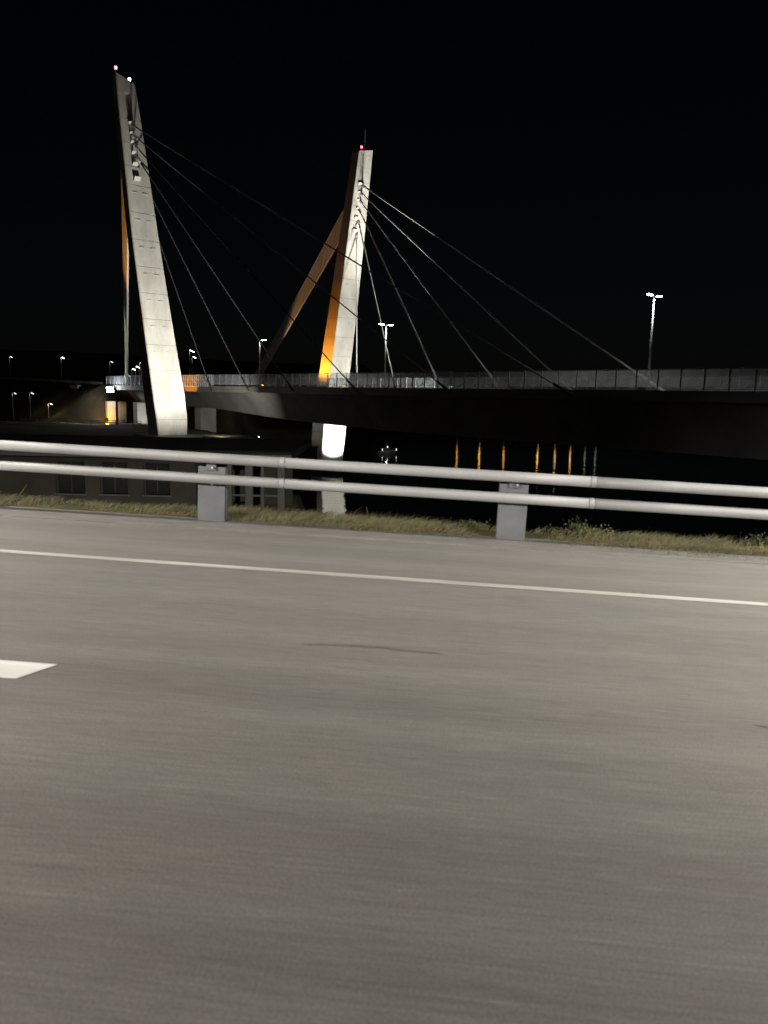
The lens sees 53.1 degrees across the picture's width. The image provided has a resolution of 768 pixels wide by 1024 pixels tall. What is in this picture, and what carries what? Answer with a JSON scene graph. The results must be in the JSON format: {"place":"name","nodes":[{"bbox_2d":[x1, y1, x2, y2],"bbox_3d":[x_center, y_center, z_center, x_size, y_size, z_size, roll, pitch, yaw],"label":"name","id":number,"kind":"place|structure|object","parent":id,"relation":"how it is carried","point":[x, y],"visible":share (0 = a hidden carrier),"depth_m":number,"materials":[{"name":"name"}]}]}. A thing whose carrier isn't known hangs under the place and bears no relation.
{"place":"outdoors","nodes":[
{"label":"outdoors","id":0,"kind":"place"},
{"bbox_2d":[0,516,767,1023],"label":"road","id":1,"kind":"structure","parent":0,"point":[230,796],"depth_m":3.38,"materials":[{"name":"grey asphalt"}]},
{"bbox_2d":[0,660,56,678],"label":"lane marking","id":2,"kind":"object","parent":1,"relation":"on","point":[13,669],"visible":1,"depth_m":4.51,"materials":[{"name":"paint"}]},
{"bbox_2d":[309,644,440,653],"bbox_3d":[-0.081,0.910,5.182,0.950,0.001,0.096,3,9,4],"label":"crack sealer","id":3,"kind":"object","parent":1,"relation":"on","point":[389,647],"visible":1,"depth_m":5.18,"materials":[{"name":"black asphalt"}]},
{"bbox_2d":[0,549,767,605],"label":"edge line","id":4,"kind":"object","parent":1,"relation":"on","point":[400,578],"visible":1,"depth_m":7.13,"materials":[{"name":"paint"}]},
{"bbox_2d":[0,349,767,514],"bbox_3d":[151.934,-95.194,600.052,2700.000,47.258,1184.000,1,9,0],"label":"terrain","id":5,"kind":"structure","parent":0,"point":[85,403],"depth_m":416.18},
{"bbox_2d":[0,376,102,384],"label":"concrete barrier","id":6,"kind":"object","parent":5,"relation":"on","point":[62,381],"visible":0.87,"depth_m":223.41,"materials":[{"name":"grey concrete"}]},
{"bbox_2d":[3,418,140,424],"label":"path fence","id":7,"kind":"object","parent":5,"relation":"on","point":[28,420],"visible":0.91,"depth_m":179.77,"materials":[{"name":"black metal"}]},
{"bbox_2d":[1,421,147,424],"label":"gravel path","id":8,"kind":"structure","parent":5,"relation":"on","point":[92,424],"depth_m":179.59,"materials":[{"name":"grey gravel"}]},
{"bbox_2d":[0,434,311,513],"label":"building","id":9,"kind":"structure","parent":5,"relation":"on","point":[98,489],"depth_m":29.80,"materials":[{"name":"grey concrete"}]},
{"bbox_2d":[54,461,86,495],"bbox_3d":[-12.126,-1.308,29.734,1.240,1.300,0.210,1,9,0],"label":"window","id":10,"kind":"structure","parent":9,"relation":"in","point":[65,483],"depth_m":29.84,"materials":[{"name":"black glass"}]},
{"bbox_2d":[99,462,128,495],"bbox_3d":[-10.442,-1.274,29.734,1.170,1.300,0.210,1,9,0],"label":"window","id":11,"kind":"structure","parent":9,"relation":"in","point":[108,484],"depth_m":29.83,"materials":[{"name":"black glass"}]},
{"bbox_2d":[142,463,170,496],"bbox_3d":[-8.787,-1.241,29.734,1.120,1.300,0.210,1,9,0],"label":"window","id":12,"kind":"structure","parent":9,"relation":"in","point":[150,486],"depth_m":29.83,"materials":[{"name":"black glass"}]},
{"bbox_2d":[293,446,317,473],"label":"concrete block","id":13,"kind":"structure","parent":5,"relation":"on","point":[310,452],"depth_m":139.55,"materials":[{"name":"grey concrete"}]},
{"bbox_2d":[69,66,767,472],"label":"cable stayed bridge","id":14,"kind":"structure","parent":5,"relation":"on","point":[333,404],"depth_m":121.02,"materials":[{"name":"concrete"}]},
{"bbox_2d":[106,387,114,392],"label":"floodlight","id":15,"kind":"object","parent":14,"relation":"attached to","point":[110,389],"visible":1,"depth_m":186.22,"materials":[{"name":"metal"}]},
{"bbox_2d":[259,339,265,386],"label":"street lamp","id":16,"kind":"object","parent":14,"relation":"on","point":[259,361],"visible":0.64,"depth_m":152.01,"materials":[{"name":"metal"}]},
{"bbox_2d":[379,323,393,387],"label":"street lamp","id":17,"kind":"object","parent":14,"relation":"on","point":[385,350],"visible":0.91,"depth_m":123.32,"materials":[{"name":"metal"}]},
{"bbox_2d":[646,292,662,389],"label":"street lamp","id":18,"kind":"object","parent":14,"relation":"on","point":[650,348],"visible":0.91,"depth_m":88.37,"materials":[{"name":"metal"}]},
{"bbox_2d":[0,500,767,552],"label":"embankment","id":19,"kind":"structure","parent":0,"point":[479,532],"depth_m":9.79,"materials":[{"name":"plant"}]},
{"bbox_2d":[0,489,767,564],"bbox_3d":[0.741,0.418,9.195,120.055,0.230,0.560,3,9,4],"label":"verge","id":20,"kind":"structure","parent":19,"relation":"on","point":[175,521],"depth_m":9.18,"materials":[{"name":"plant"}]},
{"bbox_2d":[0,440,767,540],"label":"guardrail","id":21,"kind":"object","parent":20,"relation":"on","point":[513,498],"visible":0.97,"depth_m":9.19,"materials":[{"name":"metal"}]},
{"bbox_2d":[454,516,487,529],"bbox_3d":[1.182,0.191,10.062,0.521,0.242,0.510,-2,9,-19],"label":"shrub","id":22,"kind":"object","parent":19,"relation":"on","point":[474,524],"visible":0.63,"depth_m":10.05,"materials":[{"name":"green plant"}]},
{"bbox_2d":[550,515,613,538],"bbox_3d":[2.549,0.217,9.839,0.677,0.354,0.687,-4,10,-29],"label":"shrub","id":23,"kind":"object","parent":19,"relation":"on","point":[579,526],"visible":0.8,"depth_m":9.84,"materials":[{"name":"green plant"}]},
{"bbox_2d":[740,532,767,546],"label":"shrub","id":24,"kind":"object","parent":19,"relation":"on","point":[756,539],"visible":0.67,"depth_m":9.80,"materials":[{"name":"green plant"}]},
{"bbox_2d":[0,0,767,380],"label":"sky","id":25,"kind":"structure","parent":0,"point":[593,157],"materials":[{"name":"black"}]},
{"bbox_2d":[294,430,767,544],"bbox_3d":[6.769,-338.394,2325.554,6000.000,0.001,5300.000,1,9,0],"label":"water","id":26,"kind":"structure","parent":0,"point":[418,449],"depth_m":148.48,"materials":[{"name":"black liquid"}]},
{"bbox_2d":[377,442,397,453],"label":"motor boat","id":27,"kind":"object","parent":26,"relation":"on","point":[387,450],"visible":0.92,"depth_m":211.11,"materials":[{"name":"grey paint"}]}
]}

